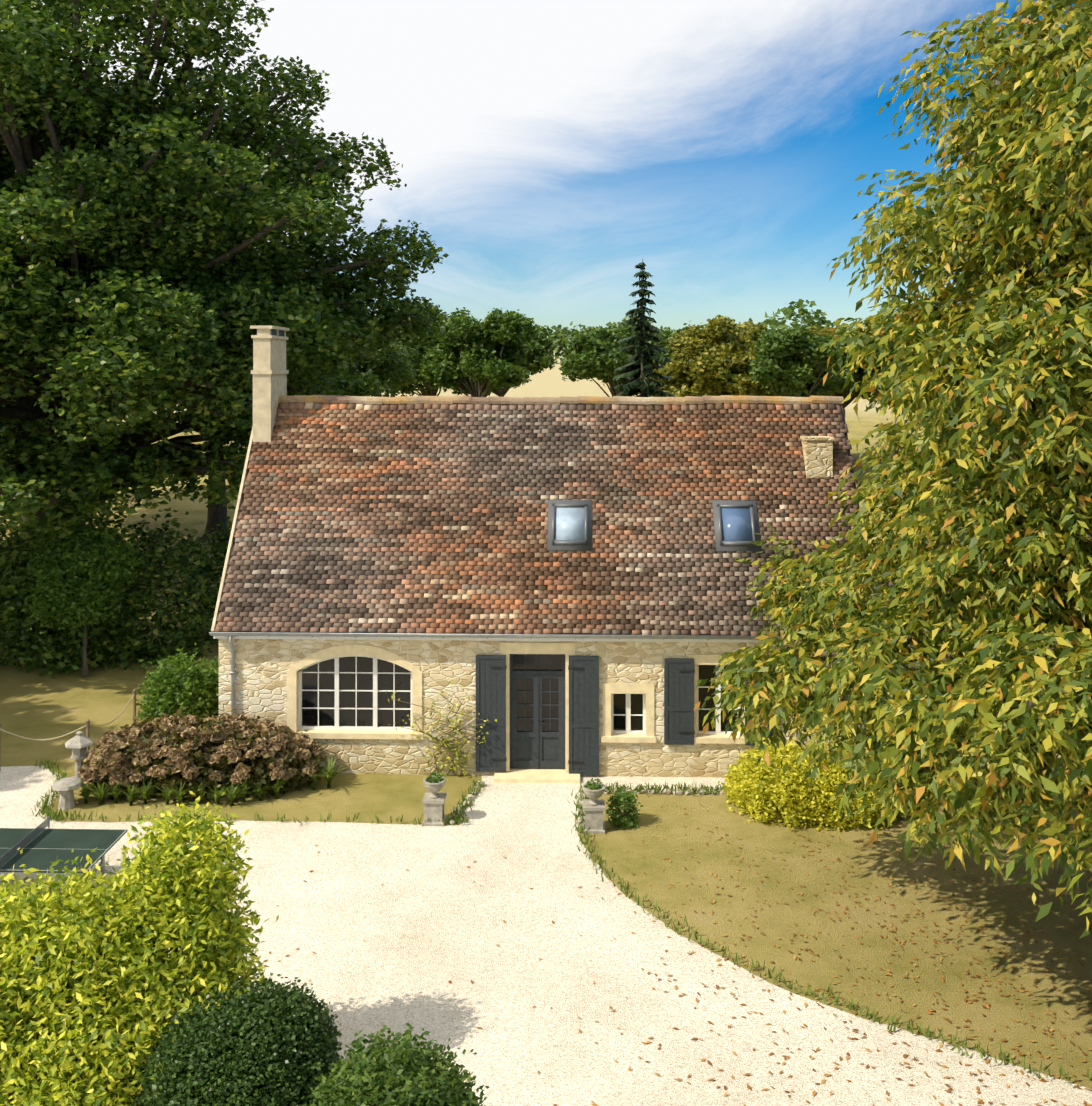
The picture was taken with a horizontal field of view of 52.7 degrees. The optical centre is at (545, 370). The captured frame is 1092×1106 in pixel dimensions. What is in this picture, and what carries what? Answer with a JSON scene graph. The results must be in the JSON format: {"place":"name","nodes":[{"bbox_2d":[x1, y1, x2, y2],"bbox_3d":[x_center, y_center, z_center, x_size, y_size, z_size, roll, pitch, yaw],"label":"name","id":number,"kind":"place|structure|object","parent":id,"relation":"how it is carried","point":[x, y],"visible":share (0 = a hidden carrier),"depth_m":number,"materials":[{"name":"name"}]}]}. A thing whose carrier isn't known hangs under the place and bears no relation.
{"place":"outdoors","nodes":[
{"label":"outdoors","id":0,"kind":"place"},
{"bbox_2d":[17,514,32,546],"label":"wood edge tree trunk and limbs","id":1,"kind":"object","parent":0,"point":[25,519],"depth_m":50.02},
{"bbox_2d":[1,0,1074,357],"label":"sky","id":2,"kind":"structure","parent":0,"point":[551,149],"materials":[{"name":"blue"}]},
{"bbox_2d":[0,358,1091,1088],"bbox_3d":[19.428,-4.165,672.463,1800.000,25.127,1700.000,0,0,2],"label":"lawn","id":3,"kind":"structure","parent":0,"point":[40,710],"depth_m":18.09,"materials":[{"name":"plant"}]},
{"bbox_2d":[52,777,81,809],"bbox_3d":[-9.191,8.112,21.125,0.540,0.540,0.540,0,0,2],"label":"staddle stone","id":4,"kind":"object","parent":3,"relation":"on","point":[66,786],"visible":1,"depth_m":21.02,"materials":[{"name":"grey stone"}]},
{"bbox_2d":[0,689,135,770],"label":"fence posts","id":5,"kind":"object","parent":3,"relation":"on","point":[88,720],"visible":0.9,"depth_m":23.23,"materials":[{"name":"brown wood"}]},
{"bbox_2d":[0,695,133,740],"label":"rope fence","id":6,"kind":"object","parent":5,"relation":"hanging from","point":[72,731],"visible":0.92,"depth_m":23.18,"materials":[{"name":"beige fabric"}]},
{"bbox_2d":[9,409,137,535],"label":"wood edge tree trunk and limbs","id":7,"kind":"object","parent":3,"relation":"on","point":[38,511],"depth_m":43.91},
{"bbox_2d":[65,731,93,786],"bbox_3d":[-9.465,7.847,22.334,0.600,1.070,0.520,0,0,2],"label":"stone lantern","id":8,"kind":"object","parent":3,"relation":"on","point":[78,743],"visible":0.77,"depth_m":22.24,"materials":[{"name":"grey stone"}]},
{"bbox_2d":[48,538,112,676],"bbox_3d":[-12.639,6.451,30.164,1.966,3.865,1.818,0,0,2],"label":"young tree trunk and limbs","id":9,"kind":"object","parent":3,"relation":"on","point":[84,673],"visible":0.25,"depth_m":30.08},
{"bbox_2d":[19,510,148,636],"bbox_3d":[-12.652,5.421,30.065,3.278,3.233,3.242,0,0,2],"label":"tree","id":10,"kind":"object","parent":3,"relation":"on","point":[78,546],"visible":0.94,"depth_m":29.49,"materials":[{"name":"green plant"}]},
{"bbox_2d":[0,393,197,454],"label":"tree foliage","id":11,"kind":"object","parent":3,"relation":"on","point":[21,422],"visible":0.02,"depth_m":40.96,"materials":[{"name":"green plant"}]},
{"bbox_2d":[0,497,235,678],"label":"thicket leaves","id":12,"kind":"object","parent":3,"relation":"on","point":[19,633],"visible":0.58,"depth_m":31.36,"materials":[{"name":"green plant"}]},
{"bbox_2d":[133,643,218,721],"bbox_3d":[-8.473,7.506,26.337,3.050,1.842,2.616,0,0,2],"label":"laurel bush","id":13,"kind":"object","parent":3,"relation":"on","point":[194,678],"depth_m":25.96,"materials":[{"name":"green plant"}]},
{"bbox_2d":[49,755,347,805],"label":"daylily leaves","id":14,"kind":"object","parent":3,"relation":"on","point":[146,792],"visible":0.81,"depth_m":21.31,"materials":[{"name":"green plant"}]},
{"bbox_2d":[79,707,323,801],"bbox_3d":[-6.895,7.627,22.205,4.803,1.594,2.241,0,0,2],"label":"hydrangea bush","id":15,"kind":"object","parent":3,"relation":"on","point":[294,782],"depth_m":21.67,"materials":[{"name":"brown plant"}]},
{"bbox_2d":[78,714,326,786],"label":"hydrangea flowers","id":16,"kind":"object","parent":15,"relation":"attached to","point":[281,742],"visible":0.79,"depth_m":21.70,"materials":[{"name":"plant"}]},
{"bbox_2d":[0,0,449,638],"bbox_3d":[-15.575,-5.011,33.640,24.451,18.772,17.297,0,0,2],"label":"tree","id":17,"kind":"object","parent":3,"relation":"on","point":[41,35],"visible":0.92,"depth_m":30.38,"materials":[{"name":"green plant"}]},
{"bbox_2d":[189,388,351,543],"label":"wood edge tree trunk and limbs","id":18,"kind":"object","parent":3,"relation":"on","point":[215,516],"depth_m":52.81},
{"bbox_2d":[198,347,389,437],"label":"tree foliage","id":19,"kind":"object","parent":3,"relation":"on","point":[356,385],"visible":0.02,"depth_m":53.12,"materials":[{"name":"green plant"}]},
{"bbox_2d":[318,309,415,396],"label":"tree foliage","id":20,"kind":"object","parent":3,"relation":"on","point":[389,361],"visible":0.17,"depth_m":61.40,"materials":[{"name":"green plant"}]},
{"bbox_2d":[367,362,420,391],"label":"tree","id":21,"kind":"object","parent":3,"relation":"on","point":[397,387],"depth_m":77.23,"materials":[{"name":"green plant"}]},
{"bbox_2d":[403,341,441,395],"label":"treeline trunk and limbs","id":22,"kind":"object","parent":3,"relation":"on","point":[432,392],"visible":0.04,"depth_m":91.67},
{"bbox_2d":[384,301,471,396],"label":"tree","id":23,"kind":"object","parent":3,"relation":"on","point":[414,357],"visible":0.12,"depth_m":89.36,"materials":[{"name":"green plant"}]},
{"bbox_2d":[422,776,446,825],"bbox_3d":[-2.068,7.990,20.424,0.430,0.785,0.430,0,0,2],"label":"stone urn","id":24,"kind":"object","parent":3,"relation":"on","point":[433,801],"visible":0.92,"depth_m":20.26,"materials":[{"name":"beige stone"}]},
{"bbox_2d":[425,772,442,782],"bbox_3d":[-2.077,7.553,20.405,0.355,0.204,0.326,0,0,12],"label":"urn plant","id":25,"kind":"object","parent":24,"relation":"in","point":[434,779],"visible":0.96,"depth_m":20.41,"materials":[{"name":"green plant"}]},
{"bbox_2d":[385,681,496,775],"bbox_3d":[-2.150,7.377,22.650,2.322,2.026,0.330,0,0,2],"label":"climbing rose","id":26,"kind":"object","parent":3,"relation":"on","point":[446,740],"depth_m":22.67,"materials":[{"name":"green plant"}]},
{"bbox_2d":[415,308,539,395],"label":"tree","id":27,"kind":"object","parent":3,"relation":"on","point":[515,329],"visible":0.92,"depth_m":84.41,"materials":[{"name":"green plant"}]},
{"bbox_2d":[444,330,514,396],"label":"tree branches","id":28,"kind":"object","parent":3,"relation":"on","point":[479,389],"visible":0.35,"depth_m":86.07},
{"bbox_2d":[450,329,557,395],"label":"tree","id":29,"kind":"object","parent":3,"relation":"on","point":[538,351],"visible":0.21,"depth_m":103.77,"materials":[{"name":"green plant"}]},
{"bbox_2d":[491,363,539,396],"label":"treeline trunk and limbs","id":30,"kind":"object","parent":3,"relation":"on","point":[504,390],"visible":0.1,"depth_m":103.88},
{"bbox_2d":[219,639,853,777],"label":"cottage walls","id":31,"kind":"structure","parent":3,"relation":"on","point":[263,667],"depth_m":22.81,"materials":[{"name":"stone"}]},
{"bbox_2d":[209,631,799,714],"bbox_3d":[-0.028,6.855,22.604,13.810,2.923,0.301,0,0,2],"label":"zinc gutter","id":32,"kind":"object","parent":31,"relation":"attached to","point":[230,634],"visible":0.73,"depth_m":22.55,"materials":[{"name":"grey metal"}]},
{"bbox_2d":[287,642,745,783],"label":"ashlar surrounds","id":33,"kind":"object","parent":31,"relation":"attached to","point":[529,775],"visible":0.52,"depth_m":22.75,"materials":[{"name":"stone"}]},
{"bbox_2d":[298,656,740,734],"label":"window frames","id":34,"kind":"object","parent":33,"relation":"attached to","point":[375,708],"depth_m":23.01,"materials":[{"name":"white wood"}]},
{"bbox_2d":[302,657,737,730],"bbox_3d":[-0.578,6.732,22.961,9.210,1.620,0.001,0,0,2],"label":"window glass","id":35,"kind":"object","parent":34,"relation":"in","point":[347,699],"depth_m":23.05,"materials":[{"name":"clear glass"}]},
{"bbox_2d":[213,402,864,635],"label":"roof tiles","id":36,"kind":"object","parent":31,"relation":"on","point":[412,518],"visible":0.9,"depth_m":24.17,"materials":[{"name":"brown tile"}]},
{"bbox_2d":[211,426,252,631],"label":"roof verge","id":37,"kind":"structure","parent":36,"relation":"attached to","point":[240,495],"depth_m":24.05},
{"bbox_2d":[278,395,843,404],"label":"roof ridge tiles","id":38,"kind":"object","parent":36,"relation":"on","point":[720,399],"visible":0.94,"depth_m":25.88,"materials":[{"name":"brown tile"}]},
{"bbox_2d":[222,403,866,634],"bbox_3d":[0.073,3.087,26.003,13.710,4.830,6.740,0,0,2],"label":"roof underlay","id":39,"kind":"object","parent":31,"relation":"attached to","point":[846,435],"visible":0.05,"depth_m":24.66,"materials":[{"name":"brown"}]},
{"bbox_2d":[250,326,288,442],"bbox_3d":[-6.542,0.877,26.119,0.520,3.810,1.500,0,0,2],"label":"chimney","id":40,"kind":"object","parent":39,"relation":"on","point":[269,372],"visible":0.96,"depth_m":25.43,"materials":[{"name":"beige stone"}]},
{"bbox_2d":[271,329,283,335],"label":"chimney openings","id":41,"kind":"object","parent":40,"relation":"attached to","point":[274,332],"visible":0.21,"depth_m":26.05,"materials":[{"name":"black metal"}]},
{"bbox_2d":[213,636,806,642],"bbox_3d":[-0.025,5.492,22.684,13.730,0.140,0.140,0,0,2],"label":"gutter","id":42,"kind":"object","parent":39,"relation":"attached to","point":[488,639],"depth_m":22.65,"materials":[{"name":"white paint"}]},
{"bbox_2d":[547,500,760,551],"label":"skylight frames","id":43,"kind":"structure","parent":39,"relation":"attached to","point":[553,544],"depth_m":23.84,"materials":[{"name":"grey metal"}]},
{"bbox_2d":[555,507,584,539],"bbox_3d":[0.517,3.352,23.952,0.650,0.697,0.500,0,0,2],"label":"skylight glass","id":44,"kind":"object","parent":43,"relation":"in","point":[569,523],"visible":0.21,"depth_m":23.95,"materials":[{"name":"glass"}]},
{"bbox_2d":[721,508,752,540],"bbox_3d":[4.126,3.352,23.846,0.650,0.697,0.500,0,0,2],"label":"skylight glass","id":45,"kind":"object","parent":43,"relation":"in","point":[736,524],"visible":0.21,"depth_m":23.84,"materials":[{"name":"glass"}]},
{"bbox_2d":[800,436,833,479],"bbox_3d":[6.105,2.027,24.810,0.640,1.050,0.610,0,0,2],"label":"chimney","id":46,"kind":"object","parent":39,"relation":"on","point":[818,455],"visible":0.75,"depth_m":24.54,"materials":[{"name":"stone"}]},
{"bbox_2d":[476,654,774,774],"bbox_3d":[1.623,7.092,22.767,6.140,2.460,0.297,0,0,2],"label":"door and shutters","id":47,"kind":"structure","parent":31,"relation":"attached to","point":[537,748],"depth_m":22.70,"materials":[{"name":"grey wood"}]},
{"bbox_2d":[513,655,562,731],"bbox_3d":[-0.173,7.072,22.944,1.160,2.420,0.001,0,0,2],"label":"door glass","id":48,"kind":"object","parent":47,"relation":"in","point":[543,662],"depth_m":22.94,"materials":[{"name":"glass"}]},
{"bbox_2d":[491,666,749,763],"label":"shutter hinges","id":49,"kind":"object","parent":47,"relation":"attached to","point":[582,668],"depth_m":22.64,"materials":[{"name":"black metal"}]},
{"bbox_2d":[0,766,1091,1105],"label":"yard gravel","id":50,"kind":"structure","parent":3,"relation":"on","point":[430,924],"depth_m":15.27,"materials":[{"name":"beige gravel"}]},
{"bbox_2d":[0,816,104,882],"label":"table tennis frame and net","id":51,"kind":"object","parent":50,"relation":"on","point":[22,843],"visible":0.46,"depth_m":17.56,"materials":[{"name":"metal"}]},
{"bbox_2d":[0,828,126,872],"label":"table tennis table","id":52,"kind":"object","parent":51,"relation":"on","point":[61,844],"visible":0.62,"depth_m":17.62,"materials":[{"name":"green"}]},
{"bbox_2d":[12,828,126,870],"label":"table tennis lines","id":53,"kind":"object","parent":52,"relation":"on","point":[95,849],"visible":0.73,"depth_m":17.82,"materials":[{"name":"white paint"}]},
{"bbox_2d":[0,791,280,1105],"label":"hedge","id":54,"kind":"object","parent":50,"relation":"on","point":[51,1049],"depth_m":11.98,"materials":[{"name":"yellow plant"}]},
{"bbox_2d":[126,972,342,1105],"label":"box ball","id":55,"kind":"object","parent":50,"relation":"on","point":[296,1026],"depth_m":11.30,"materials":[{"name":"green plant"}]},
{"bbox_2d":[297,1023,488,1105],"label":"shrub","id":56,"kind":"object","parent":50,"relation":"on","point":[401,1063],"depth_m":11.00,"materials":[{"name":"green plant"}]},
{"bbox_2d":[31,795,1091,1105],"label":"fallen leaves","id":57,"kind":"object","parent":3,"relation":"on","point":[887,971],"visible":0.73,"depth_m":15.30,"materials":[{"name":"brown plant"}]},
{"bbox_2d":[31,759,1091,1090],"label":"lawn edge grass tufts","id":58,"kind":"object","parent":3,"relation":"on","point":[457,817],"visible":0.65,"depth_m":19.92,"materials":[{"name":"green plant"}]},
{"bbox_2d":[450,781,726,828],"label":"path edge stones","id":59,"kind":"object","parent":3,"relation":"on","point":[667,792],"visible":0.33,"depth_m":21.71,"materials":[{"name":"grey stone"}]},
{"bbox_2d":[582,782,605,833],"bbox_3d":[0.873,7.990,20.097,0.430,0.785,0.430,0,0,2],"label":"stone urn","id":60,"kind":"object","parent":3,"relation":"on","point":[593,807],"visible":0.83,"depth_m":19.93,"materials":[{"name":"beige stone"}]},
{"bbox_2d":[584,778,601,789],"bbox_3d":[0.861,7.558,20.092,0.349,0.185,0.369,0,0,2],"label":"urn plant","id":61,"kind":"object","parent":60,"relation":"in","point":[594,786],"visible":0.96,"depth_m":20.07,"materials":[{"name":"green plant"}]},
{"bbox_2d":[591,335,634,396],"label":"treeline trunk and limbs","id":62,"kind":"object","parent":3,"relation":"on","point":[613,392],"visible":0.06,"depth_m":82.93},
{"bbox_2d":[558,315,673,387],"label":"tree foliage","id":63,"kind":"object","parent":3,"relation":"on","point":[587,359],"visible":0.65,"depth_m":80.25,"materials":[{"name":"green plant"}]},
{"bbox_2d":[605,787,643,828],"bbox_3d":[1.401,8.082,20.372,0.797,0.644,0.766,0,0,2],"label":"shrub","id":64,"kind":"object","parent":3,"relation":"on","point":[623,798],"depth_m":20.25,"materials":[{"name":"green plant"}]},
{"bbox_2d":[617,259,669,396],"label":"conifer branches","id":65,"kind":"object","parent":3,"relation":"on","point":[641,377],"visible":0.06,"depth_m":44.57,"materials":[{"name":"green plant"}]},
{"bbox_2d":[612,262,674,396],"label":"spruce needle sprays","id":66,"kind":"object","parent":65,"relation":"attached to","point":[627,389],"visible":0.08,"depth_m":44.43,"materials":[{"name":"green plant"}]},
{"bbox_2d":[661,329,675,351],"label":"tree foliage","id":67,"kind":"object","parent":3,"relation":"on","point":[668,333],"depth_m":101.37,"materials":[{"name":"green plant"}]},
{"bbox_2d":[673,335,721,396],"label":"tree branches","id":68,"kind":"object","parent":3,"relation":"on","point":[692,382],"depth_m":78.74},
{"bbox_2d":[534,318,865,358],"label":"treeline","id":69,"kind":"object","parent":3,"relation":"on","point":[557,335],"depth_m":322.27,"materials":[{"name":"green plant"}]},
{"bbox_2d":[646,314,769,396],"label":"tree foliage","id":70,"kind":"object","parent":3,"relation":"on","point":[698,354],"visible":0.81,"depth_m":77.57,"materials":[{"name":"green plant"}]},
{"bbox_2d":[733,321,831,395],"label":"tree foliage","id":71,"kind":"object","parent":3,"relation":"on","point":[750,331],"visible":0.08,"depth_m":85.12,"materials":[{"name":"plant"}]},
{"bbox_2d":[769,366,833,396],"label":"treeline trunk and limbs","id":72,"kind":"object","parent":3,"relation":"on","point":[809,392],"visible":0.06,"depth_m":76.36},
{"bbox_2d":[718,737,912,832],"bbox_3d":[5.247,7.715,21.045,3.904,1.383,2.361,0,0,2],"label":"bush","id":73,"kind":"object","parent":3,"relation":"on","point":[748,772],"depth_m":20.44,"materials":[{"name":"yellow plant"}]},
{"bbox_2d":[774,321,894,403],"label":"tree foliage","id":74,"kind":"object","parent":3,"relation":"on","point":[814,329],"visible":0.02,"depth_m":87.14,"materials":[{"name":"green plant"}]},
{"bbox_2d":[834,389,857,415],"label":"treeline trunk and limbs","id":75,"kind":"object","parent":3,"relation":"on","point":[845,394],"visible":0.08,"depth_m":88.93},
{"bbox_2d":[761,293,937,330],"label":"hedgerow trees","id":76,"kind":"object","parent":3,"relation":"on","point":[774,323],"visible":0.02,"depth_m":251.79,"materials":[{"name":"green plant"}]},
{"bbox_2d":[853,344,909,454],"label":"tree branches","id":77,"kind":"object","parent":3,"relation":"on","point":[876,393],"visible":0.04,"depth_m":83.06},
{"bbox_2d":[836,322,945,397],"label":"tree foliage","id":78,"kind":"object","parent":3,"relation":"on","point":[860,370],"visible":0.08,"depth_m":82.98,"materials":[{"name":"green plant"}]},
{"bbox_2d":[753,44,1091,785],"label":"tree branches","id":79,"kind":"object","parent":3,"relation":"on","point":[949,656],"visible":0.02,"depth_m":14.52,"materials":[{"name":"brown plant"}]},
{"bbox_2d":[694,0,1091,938],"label":"tree foliage","id":80,"kind":"object","parent":79,"relation":"attached to","point":[952,562],"visible":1,"depth_m":13.67,"materials":[{"name":"green plant"}]},
{"bbox_2d":[716,324,890,396],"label":"tree foliage","id":81,"kind":"object","parent":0,"point":[788,357],"visible":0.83,"depth_m":73.67,"materials":[{"name":"green plant"}]}
]}

